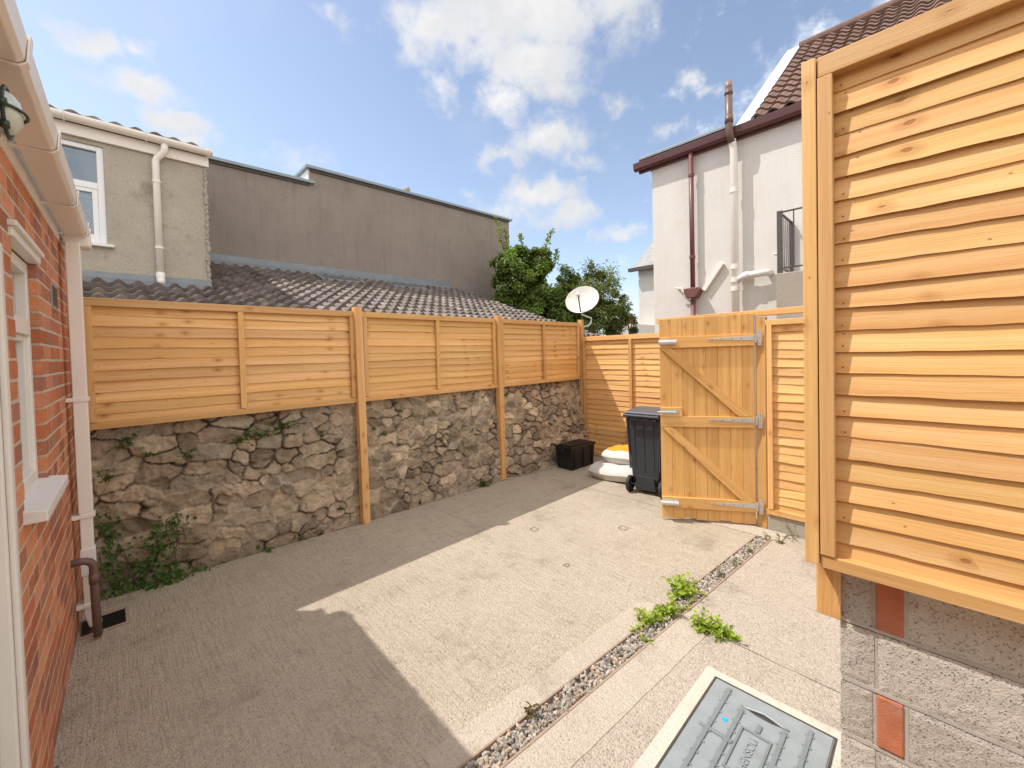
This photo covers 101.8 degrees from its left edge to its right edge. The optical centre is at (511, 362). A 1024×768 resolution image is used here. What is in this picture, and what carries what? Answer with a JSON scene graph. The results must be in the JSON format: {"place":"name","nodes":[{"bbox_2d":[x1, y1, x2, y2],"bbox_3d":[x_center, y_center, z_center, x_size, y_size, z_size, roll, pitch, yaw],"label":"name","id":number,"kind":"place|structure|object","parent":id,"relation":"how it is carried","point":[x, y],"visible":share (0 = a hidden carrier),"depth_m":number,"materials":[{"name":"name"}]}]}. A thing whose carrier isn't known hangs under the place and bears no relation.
{"place":"outdoors","nodes":[
{"label":"outdoors","id":0,"kind":"place"},
{"bbox_2d":[51,455,804,767],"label":"yard floor","id":1,"kind":"structure","parent":0,"point":[411,660],"depth_m":2.60,"materials":[{"name":"concrete"}]},
{"bbox_2d":[76,606,129,641],"bbox_3d":[-2.660,1.701,2.713,0.245,0.022,0.250,-3,2,-44],"label":"drain gully","id":2,"kind":"object","parent":1,"relation":"on","point":[113,619],"visible":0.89,"depth_m":2.71,"materials":[{"name":"plastic"}]},
{"bbox_2d":[256,542,274,552],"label":"weed","id":3,"kind":"object","parent":1,"relation":"on","point":[267,548],"visible":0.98,"depth_m":3.65,"materials":[{"name":"green plant"}]},
{"bbox_2d":[100,468,551,600],"bbox_3d":[-1.224,1.620,4.509,4.760,0.001,0.092,-3,2,-41],"label":"floor joint","id":4,"kind":"object","parent":1,"relation":"on","point":[335,530],"visible":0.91,"depth_m":4.13,"materials":[{"name":"grey concrete"}]},
{"bbox_2d":[73,379,588,600],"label":"stone wall","id":5,"kind":"structure","parent":1,"relation":"on","point":[276,489],"depth_m":3.86,"materials":[{"name":"grey stone"}]},
{"bbox_2d":[94,469,124,482],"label":"weed","id":6,"kind":"object","parent":5,"relation":"attached to","point":[107,477],"visible":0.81,"depth_m":2.95,"materials":[{"name":"green plant"}]},
{"bbox_2d":[105,431,140,453],"bbox_3d":[-2.787,0.574,2.991,0.123,0.134,0.166,-1,1,7],"label":"weed","id":7,"kind":"object","parent":5,"relation":"attached to","point":[128,439],"visible":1,"depth_m":3.01,"materials":[{"name":"green plant"}]},
{"bbox_2d":[140,451,165,456],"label":"weed","id":8,"kind":"object","parent":5,"relation":"attached to","point":[149,454],"visible":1,"depth_m":3.10,"materials":[{"name":"green plant"}]},
{"bbox_2d":[94,513,214,597],"bbox_3d":[-2.711,1.392,3.154,0.732,0.650,0.183,-2,2,-37],"label":"ivy","id":9,"kind":"object","parent":5,"relation":"attached to","point":[164,577],"visible":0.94,"depth_m":3.12,"materials":[{"name":"green plant"}]},
{"bbox_2d":[177,452,194,458],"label":"weed","id":10,"kind":"object","parent":5,"relation":"on","point":[185,455],"visible":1,"depth_m":3.27,"materials":[{"name":"green plant"}]},
{"bbox_2d":[83,297,356,430],"bbox_3d":[-2.264,-0.020,3.522,1.905,0.915,0.066,-3,2,-44],"label":"lap fence","id":11,"kind":"object","parent":5,"relation":"on","point":[151,362],"visible":0.95,"depth_m":3.35,"materials":[{"name":"brown wood"}]},
{"bbox_2d":[223,427,255,445],"bbox_3d":[-2.286,0.627,3.489,0.246,0.153,0.233,-3,2,-44],"label":"weed","id":12,"kind":"object","parent":5,"relation":"attached to","point":[240,438],"visible":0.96,"depth_m":3.50,"materials":[{"name":"green plant"}]},
{"bbox_2d":[251,426,273,439],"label":"weed","id":13,"kind":"object","parent":5,"relation":"attached to","point":[257,433],"visible":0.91,"depth_m":3.60,"materials":[{"name":"green plant"}]},
{"bbox_2d":[269,420,310,431],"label":"weed","id":14,"kind":"object","parent":5,"relation":"attached to","point":[282,426],"visible":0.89,"depth_m":3.76,"materials":[{"name":"green plant"}]},
{"bbox_2d":[362,312,496,400],"bbox_3d":[-0.875,-0.088,4.886,1.830,0.915,0.066,-3,2,-44],"label":"lap fence","id":15,"kind":"object","parent":5,"relation":"on","point":[409,355],"visible":0.95,"depth_m":4.78,"materials":[{"name":"brown wood"}]},
{"bbox_2d":[502,319,579,386],"bbox_3d":[0.463,-0.154,6.199,1.752,0.915,0.066,-3,2,-44],"label":"lap fence","id":16,"kind":"object","parent":5,"relation":"on","point":[535,352],"visible":0.94,"depth_m":6.15,"materials":[{"name":"brown wood"}]},
{"bbox_2d":[352,307,370,524],"bbox_3d":[-1.525,0.542,4.205,0.090,2.190,0.078,-3,2,-44],"label":"fence post","id":17,"kind":"object","parent":1,"relation":"on","point":[362,449],"visible":1,"depth_m":4.17,"materials":[{"name":"brown wood"}]},
{"bbox_2d":[61,476,761,763],"bbox_3d":[-0.257,1.626,3.315,4.620,0.013,3.205,-3,2,-44],"label":"loose grit","id":18,"kind":"object","parent":1,"relation":"on","point":[248,654],"visible":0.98,"depth_m":2.32,"materials":[{"name":"grey gravel"}]},
{"bbox_2d":[480,479,491,486],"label":"weed","id":19,"kind":"object","parent":1,"relation":"on","point":[484,483],"visible":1,"depth_m":5.29,"materials":[{"name":"green plant"}]},
{"bbox_2d":[494,315,505,479],"bbox_3d":[-0.159,0.474,5.546,0.087,2.190,0.078,-3,2,-44],"label":"fence post","id":20,"kind":"object","parent":1,"relation":"on","point":[500,408],"visible":0.89,"depth_m":5.51,"materials":[{"name":"brown wood"}]},
{"bbox_2d":[422,599,656,767],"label":"cement margin","id":21,"kind":"object","parent":1,"relation":"on","point":[477,733],"visible":0.88,"depth_m":2.06,"materials":[{"name":"beige concrete"}]},
{"bbox_2d":[554,439,595,470],"bbox_3d":[0.933,1.355,6.137,0.574,0.347,0.324,-3,2,-42],"label":"storage box","id":22,"kind":"object","parent":1,"relation":"on","point":[572,455],"visible":0.98,"depth_m":6.00,"materials":[{"name":"black plastic"}]},
{"bbox_2d":[578,320,583,412],"bbox_3d":[1.155,0.405,6.855,0.073,2.200,0.075,-3,2,-44],"label":"fence post","id":23,"kind":"object","parent":1,"relation":"on","point":[581,327],"visible":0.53,"depth_m":6.81,"materials":[{"name":"brown wood"}]},
{"bbox_2d":[565,286,598,327],"bbox_3d":[1.156,-0.916,6.854,0.396,0.702,0.477,-2,2,-25],"label":"satellite dish","id":24,"kind":"object","parent":23,"relation":"attached to","point":[582,299],"visible":1,"depth_m":6.88,"materials":[{"name":"metal"}]},
{"bbox_2d":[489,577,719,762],"bbox_3d":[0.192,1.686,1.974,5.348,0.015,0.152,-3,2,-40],"label":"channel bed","id":25,"kind":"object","parent":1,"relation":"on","point":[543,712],"depth_m":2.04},
{"bbox_2d":[457,535,756,767],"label":"channel edging","id":26,"kind":"object","parent":25,"relation":"on","point":[478,754],"visible":0.64,"depth_m":2.08,"materials":[{"name":"concrete"}]},
{"bbox_2d":[465,536,768,767],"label":"gravel","id":27,"kind":"structure","parent":25,"relation":"on","point":[549,716],"depth_m":2.14,"materials":[{"name":"grey gravel"}]},
{"bbox_2d":[524,701,539,722],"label":"weed","id":28,"kind":"object","parent":27,"relation":"on","point":[528,710],"visible":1,"depth_m":1.93,"materials":[{"name":"plant"}]},
{"bbox_2d":[629,619,646,631],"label":"weed","id":29,"kind":"object","parent":27,"relation":"on","point":[638,626],"visible":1,"depth_m":2.51,"materials":[{"name":"green plant"}]},
{"bbox_2d":[640,635,652,644],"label":"weed","id":30,"kind":"object","parent":27,"relation":"on","point":[645,639],"visible":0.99,"depth_m":2.42,"materials":[{"name":"green plant"}]},
{"bbox_2d":[633,607,660,626],"bbox_3d":[0.836,1.592,2.617,0.150,0.100,0.197,-3,2,-44],"label":"weed","id":31,"kind":"object","parent":27,"relation":"on","point":[648,616],"visible":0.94,"depth_m":2.59,"materials":[{"name":"green plant"}]},
{"bbox_2d":[652,605,666,622],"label":"weed","id":32,"kind":"object","parent":27,"relation":"in","point":[659,615],"visible":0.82,"depth_m":2.60,"materials":[{"name":"green plant"}]},
{"bbox_2d":[653,597,691,619],"bbox_3d":[1.032,1.573,2.685,0.228,0.124,0.178,-3,2,-44],"label":"weed","id":33,"kind":"object","parent":27,"relation":"on","point":[670,609],"visible":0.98,"depth_m":2.66,"materials":[{"name":"green plant"}]},
{"bbox_2d":[660,572,704,601],"bbox_3d":[1.167,1.554,2.885,0.261,0.155,0.239,-1,1,0],"label":"weed","id":34,"kind":"object","parent":27,"relation":"on","point":[683,589],"visible":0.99,"depth_m":2.86,"materials":[{"name":"green plant"}]},
{"bbox_2d":[500,539,771,767],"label":"channel edging","id":35,"kind":"object","parent":25,"relation":"on","point":[507,762],"visible":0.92,"depth_m":2.20,"materials":[{"name":"concrete"}]},
{"bbox_2d":[587,460,632,481],"bbox_3d":[1.410,1.419,5.490,0.740,0.222,0.480,0,2,41],"label":"cement sack","id":36,"kind":"object","parent":1,"relation":"on","point":[606,470],"visible":0.55,"depth_m":5.36,"materials":[{"name":"plastic"}]},
{"bbox_2d":[601,445,631,464],"bbox_3d":[1.583,1.225,5.562,0.520,0.227,0.660,-3,2,-42],"label":"cement sack","id":37,"kind":"object","parent":36,"relation":"on","point":[617,454],"visible":0.51,"depth_m":5.47,"materials":[{"name":"plastic"}]},
{"bbox_2d":[582,333,659,455],"bbox_3d":[1.859,0.535,6.127,0.066,1.900,1.930,-3,2,-44],"label":"lap fence","id":38,"kind":"object","parent":1,"relation":"on","point":[621,374],"visible":0.45,"depth_m":6.39,"materials":[{"name":"brown wood"}]},
{"bbox_2d":[623,406,661,497],"bbox_3d":[1.657,1.046,4.967,0.439,0.984,0.600,0,2,41],"label":"wheelie bin","id":39,"kind":"object","parent":1,"relation":"on","point":[643,424],"visible":0.85,"depth_m":4.82,"materials":[{"name":"plastic"}]},
{"bbox_2d":[692,518,786,541],"bbox_3d":[2.040,1.561,4.020,0.190,0.042,1.020,-3,2,-44],"label":"gate threshold","id":40,"kind":"object","parent":1,"relation":"on","point":[749,529],"visible":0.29,"depth_m":3.83,"materials":[{"name":"beige concrete"}]},
{"bbox_2d":[755,317,767,528],"bbox_3d":[2.340,0.564,3.890,0.075,1.965,0.083,-3,2,-44],"label":"fence post","id":41,"kind":"object","parent":1,"relation":"on","point":[761,433],"visible":0.82,"depth_m":3.86,"materials":[{"name":"brown wood"}]},
{"bbox_2d":[658,313,762,523],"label":"garden gate","id":42,"kind":"structure","parent":41,"relation":"attached to","point":[707,403],"depth_m":3.98,"materials":[{"name":"wood"}]},
{"bbox_2d":[656,306,802,323],"bbox_3d":[2.341,-0.459,3.826,0.080,0.075,2.100,-3,2,-44],"label":"gate rail","id":43,"kind":"object","parent":41,"relation":"on","point":[781,311],"visible":0.35,"depth_m":3.80,"materials":[{"name":"brown wood"}]},
{"bbox_2d":[762,531,789,543],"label":"weed","id":44,"kind":"object","parent":1,"relation":"on","point":[779,541],"visible":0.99,"depth_m":3.59,"materials":[{"name":"green plant"}]},
{"bbox_2d":[768,514,804,538],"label":"concrete plinth","id":45,"kind":"structure","parent":1,"relation":"on","point":[775,525],"depth_m":3.73,"materials":[{"name":"grey concrete"}]},
{"bbox_2d":[765,317,804,522],"bbox_3d":[2.671,0.502,3.477,0.066,1.782,0.950,-3,2,-44],"label":"lap fence","id":46,"kind":"object","parent":45,"relation":"on","point":[785,410],"visible":0.35,"depth_m":3.71,"materials":[{"name":"brown wood"}]},
{"bbox_2d":[778,521,796,539],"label":"weed","id":47,"kind":"object","parent":1,"relation":"on","point":[789,529],"visible":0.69,"depth_m":3.66,"materials":[{"name":"green plant"}]},
{"bbox_2d":[15,0,889,335],"label":"sky","id":48,"kind":"structure","parent":0,"point":[538,115],"materials":[{"name":"blue"}]},
{"bbox_2d":[572,540,841,767],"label":"apron floor","id":49,"kind":"structure","parent":0,"point":[767,609],"depth_m":2.29,"materials":[{"name":"concrete"}]},
{"bbox_2d":[504,612,712,767],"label":"cement margin","id":50,"kind":"object","parent":49,"relation":"on","point":[586,724],"visible":0.89,"depth_m":2.00,"materials":[{"name":"beige concrete"}]},
{"bbox_2d":[690,606,725,633],"bbox_3d":[1.178,1.575,2.527,0.204,0.105,0.185,-1,1,7],"label":"weed","id":51,"kind":"object","parent":50,"relation":"on","point":[703,624],"visible":0.95,"depth_m":2.52,"materials":[{"name":"green plant"}]},
{"bbox_2d":[710,618,741,641],"bbox_3d":[1.249,1.577,2.422,0.201,0.101,0.176,-3,2,-44],"label":"weed","id":52,"kind":"object","parent":49,"relation":"on","point":[726,631],"visible":1,"depth_m":2.42,"materials":[{"name":"green plant"}]},
{"bbox_2d":[632,666,840,767],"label":"cement surround","id":53,"kind":"object","parent":49,"relation":"on","point":[655,750],"visible":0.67,"depth_m":1.89,"materials":[{"name":"beige concrete"}]},
{"bbox_2d":[655,676,837,767],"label":"manhole cover","id":54,"kind":"object","parent":53,"relation":"on","point":[728,725],"visible":1,"depth_m":1.79,"materials":[{"name":"metal"}]},
{"bbox_2d":[709,633,839,692],"bbox_3d":[1.617,1.609,2.007,0.031,0.001,1.400,-3,2,-44],"label":"floor joint","id":55,"kind":"object","parent":49,"relation":"on","point":[783,666],"visible":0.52,"depth_m":2.21,"materials":[{"name":"grey concrete"}]},
{"bbox_2d":[840,573,1023,767],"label":"block wall","id":56,"kind":"structure","parent":49,"relation":"on","point":[926,682],"depth_m":1.44,"materials":[{"name":"concrete"}]},
{"bbox_2d":[801,58,840,619],"bbox_3d":[1.163,-0.057,1.562,0.119,2.089,0.092,-3,2,-44],"label":"fence post","id":57,"kind":"object","parent":56,"relation":"on","point":[828,592],"visible":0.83,"depth_m":1.54,"materials":[{"name":"brown wood"}]},
{"bbox_2d":[817,0,1023,624],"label":"lap fence","id":58,"kind":"object","parent":57,"relation":"attached to","point":[920,139],"visible":1,"depth_m":1.35,"materials":[{"name":"brown wood"}]},
{"label":"ground","id":59,"kind":"structure","parent":0,"visible":0},
{"bbox_2d":[0,0,102,767],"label":"brick house","id":60,"kind":"structure","parent":59,"relation":"on","point":[47,563],"depth_m":1.83,"materials":[{"name":"red brick"}]},
{"bbox_2d":[0,84,29,140],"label":"wall lamp","id":61,"kind":"object","parent":60,"relation":"attached to","point":[12,115],"visible":1,"depth_m":1.10,"materials":[{"name":"white glass"}]},
{"bbox_2d":[7,219,67,525],"bbox_3d":[-2.020,0.040,1.733,0.147,1.107,0.665,-3,2,-42],"label":"window","id":62,"kind":"structure","parent":60,"relation":"in","point":[42,495],"depth_m":1.85,"materials":[{"name":"white paint"}]},
{"bbox_2d":[49,104,212,283],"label":"rendered house","id":63,"kind":"structure","parent":59,"relation":"on","point":[143,197],"depth_m":4.61,"materials":[{"name":"beige concrete"}]},
{"bbox_2d":[61,139,113,247],"bbox_3d":[-4.720,-1.738,4.167,1.025,1.060,0.260,-3,2,-44],"label":"window","id":64,"kind":"structure","parent":63,"relation":"in","point":[85,162],"depth_m":4.41,"materials":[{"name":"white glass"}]},
{"bbox_2d":[65,253,599,404],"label":"lean to building","id":65,"kind":"structure","parent":59,"relation":"on","point":[244,281],"depth_m":6.26,"materials":[{"name":"grey tile"}]},
{"bbox_2d":[314,273,365,283],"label":"roof tiles","id":66,"kind":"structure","parent":65,"relation":"in","point":[348,279],"depth_m":7.44,"materials":[{"name":"glass"}]},
{"bbox_2d":[384,281,425,289],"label":"roof tiles","id":67,"kind":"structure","parent":65,"relation":"in","point":[395,284],"depth_m":8.37,"materials":[{"name":"glass"}]},
{"bbox_2d":[206,156,511,300],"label":"pebbledashed building","id":68,"kind":"structure","parent":59,"relation":"on","point":[306,214],"depth_m":8.06,"materials":[{"name":"concrete"}]},
{"bbox_2d":[487,216,588,329],"bbox_3d":[0.654,-1.047,9.923,2.448,4.989,1.510,-2,1,-4],"label":"laurel tree","id":69,"kind":"object","parent":59,"relation":"on","point":[521,273],"visible":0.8,"depth_m":9.49,"materials":[{"name":"green plant"}]},
{"bbox_2d":[555,257,638,335],"bbox_3d":[1.983,-0.674,10.811,2.162,4.135,2.136,-3,2,-44],"label":"olive green tree","id":70,"kind":"object","parent":59,"relation":"on","point":[603,312],"visible":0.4,"depth_m":10.53,"materials":[{"name":"green plant"}]},
{"bbox_2d":[618,313,638,333],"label":"tan bush","id":71,"kind":"object","parent":59,"relation":"on","point":[631,319],"visible":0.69,"depth_m":10.99,"materials":[{"name":"green plant"}]},
{"bbox_2d":[621,242,654,334],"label":"cottage","id":72,"kind":"structure","parent":59,"relation":"on","point":[644,266],"depth_m":12.79,"materials":[{"name":"white paint"}]},
{"bbox_2d":[633,0,952,468],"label":"white house","id":73,"kind":"structure","parent":59,"relation":"on","point":[727,221],"depth_m":5.93,"materials":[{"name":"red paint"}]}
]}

